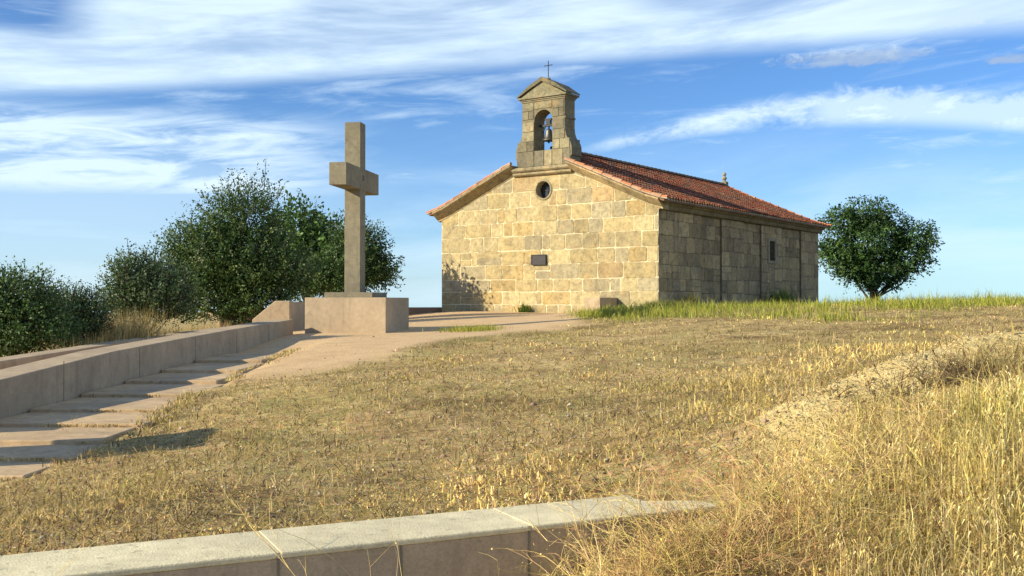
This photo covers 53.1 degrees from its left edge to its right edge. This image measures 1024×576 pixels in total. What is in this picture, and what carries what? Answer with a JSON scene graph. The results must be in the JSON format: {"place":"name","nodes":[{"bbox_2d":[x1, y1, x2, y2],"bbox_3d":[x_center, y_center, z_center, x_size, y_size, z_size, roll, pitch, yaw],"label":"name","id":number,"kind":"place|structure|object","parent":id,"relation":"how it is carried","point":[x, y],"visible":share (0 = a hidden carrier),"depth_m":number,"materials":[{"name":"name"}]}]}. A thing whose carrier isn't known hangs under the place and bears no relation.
{"place":"outdoors","nodes":[
{"label":"outdoors","id":0,"kind":"place"},
{"bbox_2d":[0,303,1023,575],"bbox_3d":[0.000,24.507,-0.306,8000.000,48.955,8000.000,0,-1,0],"label":"ground","id":1,"kind":"structure","parent":0,"point":[324,353],"depth_m":8.82,"materials":[{"name":"soil"}]},
{"bbox_2d":[0,461,51,481],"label":"paving step","id":2,"kind":"object","parent":1,"relation":"on","point":[17,469],"visible":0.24,"depth_m":7.93,"materials":[{"name":"stone"}]},
{"bbox_2d":[0,255,90,356],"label":"leafy bush","id":3,"kind":"object","parent":1,"relation":"on","point":[34,313],"visible":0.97,"depth_m":16.68,"materials":[{"name":"green plant"}]},
{"bbox_2d":[0,444,107,461],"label":"paving step","id":4,"kind":"object","parent":1,"relation":"on","point":[24,452],"visible":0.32,"depth_m":8.60,"materials":[{"name":"stone"}]},
{"bbox_2d":[0,427,135,444],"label":"paving step","id":5,"kind":"object","parent":1,"relation":"on","point":[41,435],"visible":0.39,"depth_m":9.31,"materials":[{"name":"stone"}]},
{"bbox_2d":[12,330,143,354],"bbox_3d":[-7.259,1.166,17.365,2.800,1.118,2.265,0,-1,0],"label":"dry grass clump","id":6,"kind":"object","parent":1,"relation":"on","point":[89,341],"visible":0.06,"depth_m":17.15,"materials":[{"name":"beige plant"}]},
{"bbox_2d":[55,534,101,575],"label":"dry weed","id":7,"kind":"object","parent":1,"relation":"on","point":[75,558],"visible":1,"depth_m":3.67,"materials":[{"name":"beige plant"}]},
{"bbox_2d":[45,276,120,346],"bbox_3d":[-7.988,0.974,18.514,1.620,2.420,1.511,1,-1,-36],"label":"leafy bush","id":8,"kind":"object","parent":1,"relation":"on","point":[86,309],"visible":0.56,"depth_m":18.36,"materials":[{"name":"green plant"}]},
{"bbox_2d":[0,412,169,428],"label":"paving step","id":9,"kind":"object","parent":1,"relation":"on","point":[32,419],"visible":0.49,"depth_m":10.21,"materials":[{"name":"stone"}]},
{"bbox_2d":[30,397,175,411],"bbox_3d":[-4.400,1.375,11.566,1.482,0.164,1.341,0,-1,0],"label":"paving step","id":10,"kind":"object","parent":1,"relation":"on","point":[97,404],"visible":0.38,"depth_m":11.36,"materials":[{"name":"stone"}]},
{"bbox_2d":[0,327,219,369],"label":"kerb","id":11,"kind":"structure","parent":1,"relation":"on","point":[11,361],"depth_m":14.87,"materials":[{"name":"beige concrete"}]},
{"bbox_2d":[56,303,178,346],"bbox_3d":[-7.605,0.944,19.082,2.529,1.476,2.734,0,-1,-27],"label":"dry grass clump","id":12,"kind":"object","parent":1,"relation":"on","point":[137,330],"visible":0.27,"depth_m":19.03,"materials":[{"name":"beige plant"}]},
{"bbox_2d":[0,319,292,418],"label":"path parapet","id":13,"kind":"structure","parent":1,"relation":"on","point":[25,388],"depth_m":13.39,"materials":[{"name":"beige concrete"}]},
{"bbox_2d":[87,238,206,334],"bbox_3d":[-7.443,0.507,21.042,2.441,3.086,1.738,0,-1,0],"label":"leafy bush","id":14,"kind":"object","parent":1,"relation":"on","point":[143,284],"visible":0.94,"depth_m":20.72,"materials":[{"name":"green plant"}]},
{"bbox_2d":[81,384,224,396],"bbox_3d":[-4.469,1.347,12.915,1.341,0.167,1.439,0,-1,0],"label":"paving step","id":15,"kind":"object","parent":1,"relation":"on","point":[144,390],"visible":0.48,"depth_m":12.65,"materials":[{"name":"concrete"}]},
{"bbox_2d":[150,323,205,334],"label":"dry grass clump","id":16,"kind":"object","parent":1,"relation":"on","point":[178,329],"visible":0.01,"depth_m":21.48,"materials":[{"name":"beige plant"}]},
{"bbox_2d":[125,373,243,383],"bbox_3d":[-4.530,1.319,14.316,1.224,0.168,1.444,0,-1,0],"label":"paving step","id":17,"kind":"object","parent":1,"relation":"on","point":[189,378],"visible":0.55,"depth_m":13.96,"materials":[{"name":"concrete"}]},
{"bbox_2d":[171,319,230,332],"bbox_3d":[-7.336,1.123,23.852,2.458,0.878,2.054,-1,-1,39],"label":"dry grass clump","id":18,"kind":"object","parent":1,"relation":"on","point":[190,329],"visible":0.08,"depth_m":23.91,"materials":[{"name":"beige plant"}]},
{"bbox_2d":[162,363,264,372],"bbox_3d":[-4.572,1.288,15.819,1.142,0.163,1.642,0,-1,0],"label":"paving step","id":19,"kind":"object","parent":1,"relation":"on","point":[213,368],"visible":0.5,"depth_m":15.28,"materials":[{"name":"concrete"}]},
{"bbox_2d":[141,159,328,330],"bbox_3d":[-8.290,-0.892,29.944,5.820,5.839,3.702,0,-1,0],"label":"dark tree","id":20,"kind":"object","parent":1,"relation":"on","point":[241,274],"visible":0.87,"depth_m":29.40,"materials":[{"name":"green plant"}]},
{"bbox_2d":[195,354,276,362],"bbox_3d":[-4.597,1.256,17.518,1.092,0.164,1.842,0,-1,0],"label":"paving step","id":21,"kind":"object","parent":1,"relation":"on","point":[242,358],"visible":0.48,"depth_m":16.97,"materials":[{"name":"concrete"}]},
{"bbox_2d":[252,301,304,330],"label":"wing wall","id":22,"kind":"structure","parent":1,"relation":"on","point":[295,311],"depth_m":27.00,"materials":[{"name":"beige concrete"}]},
{"bbox_2d":[252,188,344,301],"bbox_3d":[-8.012,-0.798,39.535,4.984,6.095,3.558,0,-1,0],"label":"fig tree","id":23,"kind":"object","parent":1,"relation":"on","point":[317,224],"visible":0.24,"depth_m":38.87,"materials":[{"name":"green plant"}]},
{"bbox_2d":[194,469,417,575],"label":"dry weed","id":24,"kind":"object","parent":1,"relation":"on","point":[308,530],"visible":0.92,"depth_m":4.10,"materials":[{"name":"beige plant"}]},
{"bbox_2d":[217,307,441,326],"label":"wall","id":25,"kind":"structure","parent":1,"relation":"on","point":[417,310],"depth_m":42.15,"materials":[{"name":"concrete"}]},
{"bbox_2d":[286,208,405,301],"bbox_3d":[-5.929,-0.425,35.034,4.633,4.608,3.224,0,-1,0],"label":"dark tree","id":26,"kind":"object","parent":1,"relation":"on","point":[331,278],"visible":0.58,"depth_m":34.50,"materials":[{"name":"green plant"}]},
{"bbox_2d":[305,122,408,333],"bbox_3d":[-3.770,-1.355,25.179,2.000,5.400,2.540,0,-1,10],"label":"stone cross","id":27,"kind":"object","parent":1,"relation":"on","point":[354,307],"visible":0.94,"depth_m":24.65,"materials":[{"name":"beige stone"}]},
{"bbox_2d":[0,495,717,575],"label":"retaining wall","id":28,"kind":"structure","parent":1,"relation":"on","point":[448,544],"depth_m":4.52,"materials":[{"name":"concrete"}]},
{"bbox_2d":[422,323,512,332],"bbox_3d":[-0.911,0.930,24.164,1.921,0.243,2.274,-1,-1,36],"label":"grass tuft","id":29,"kind":"object","parent":1,"relation":"on","point":[473,328],"visible":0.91,"depth_m":24.04,"materials":[{"name":"plant"}]},
{"bbox_2d":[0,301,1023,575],"bbox_3d":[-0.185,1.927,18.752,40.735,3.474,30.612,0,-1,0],"label":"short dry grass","id":30,"kind":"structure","parent":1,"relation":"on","point":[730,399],"depth_m":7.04,"materials":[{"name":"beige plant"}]},
{"bbox_2d":[514,303,530,312],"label":"green weed","id":31,"kind":"object","parent":1,"relation":"on","point":[525,308],"visible":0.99,"depth_m":39.27,"materials":[{"name":"green plant"}]},
{"bbox_2d":[584,298,616,310],"bbox_3d":[3.201,0.679,36.923,0.670,0.665,1.220,-1,-1,36],"label":"stone bench","id":32,"kind":"object","parent":1,"relation":"on","point":[591,303],"visible":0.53,"depth_m":36.49,"materials":[{"name":"beige stone"}]},
{"bbox_2d":[560,305,641,317],"bbox_3d":[2.665,0.651,28.389,2.503,0.440,2.260,0,-1,32],"label":"grass tuft","id":33,"kind":"object","parent":1,"relation":"on","point":[601,312],"visible":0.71,"depth_m":28.31,"materials":[{"name":"plant"}]},
{"bbox_2d":[426,61,831,312],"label":"stone chapel","id":34,"kind":"structure","parent":1,"relation":"on","point":[589,225],"depth_m":39.56,"materials":[{"name":"stone"}]},
{"bbox_2d":[531,254,545,264],"bbox_3d":[1.024,-1.079,39.247,0.680,0.400,0.065,-1,-1,36],"label":"wall plaque","id":35,"kind":"object","parent":34,"relation":"attached to","point":[538,259],"depth_m":39.23,"materials":[{"name":"grey metal"}]},
{"bbox_2d":[534,179,551,200],"bbox_3d":[1.294,-3.759,39.343,0.830,0.830,0.364,-1,-1,36],"label":"round window","id":36,"kind":"structure","parent":34,"relation":"in","point":[543,188],"depth_m":39.44,"materials":[{"name":"stone"}]},
{"bbox_2d":[539,118,551,142],"bbox_3d":[1.418,-6.047,39.458,0.498,0.960,0.759,0,-1,-24],"label":"church bell","id":37,"kind":"object","parent":34,"relation":"hanging from","point":[548,135],"visible":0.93,"depth_m":39.38,"materials":[{"name":"grey metal"}]},
{"bbox_2d":[621,298,698,310],"bbox_3d":[4.297,0.508,30.029,2.458,0.520,2.579,0,-1,0],"label":"grass tuft","id":38,"kind":"object","parent":1,"relation":"on","point":[657,303],"visible":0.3,"depth_m":29.65,"materials":[{"name":"green plant"}]},
{"bbox_2d":[675,289,706,304],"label":"tall weed","id":39,"kind":"object","parent":1,"relation":"on","point":[690,297],"visible":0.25,"depth_m":36.77,"materials":[{"name":"green plant"}]},
{"bbox_2d":[470,340,1022,575],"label":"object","id":40,"kind":"object","parent":1,"relation":"on","point":[649,552],"visible":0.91,"depth_m":4.52,"materials":[{"name":"beige plant"}]},
{"bbox_2d":[761,285,797,304],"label":"tall weed","id":41,"kind":"object","parent":1,"relation":"on","point":[783,296],"visible":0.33,"depth_m":43.40,"materials":[{"name":"green plant"}]},
{"bbox_2d":[814,194,945,299],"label":"locust tree","id":42,"kind":"object","parent":1,"relation":"on","point":[864,264],"visible":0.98,"depth_m":57.37,"materials":[{"name":"green plant"}]},
{"bbox_2d":[838,341,1023,404],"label":"dead thistles","id":43,"kind":"object","parent":1,"relation":"on","point":[950,371],"visible":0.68,"depth_m":6.27,"materials":[{"name":"brown plant"}]},
{"bbox_2d":[0,316,1023,575],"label":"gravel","id":44,"kind":"structure","parent":0,"point":[514,436],"depth_m":6.70,"materials":[{"name":"beige gravel"}]},
{"bbox_2d":[0,0,1023,311],"label":"sky","id":45,"kind":"structure","parent":0,"point":[113,113],"materials":[{"name":"blue"}]},
{"bbox_2d":[558,288,1023,322],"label":"green grass","id":46,"kind":"structure","parent":0,"point":[912,303],"depth_m":25.48,"materials":[{"name":"green plant"}]},
{"bbox_2d":[690,333,1023,575],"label":"tall dry grass","id":47,"kind":"structure","parent":0,"point":[995,444],"depth_m":4.61,"materials":[{"name":"beige plant"}]}
]}

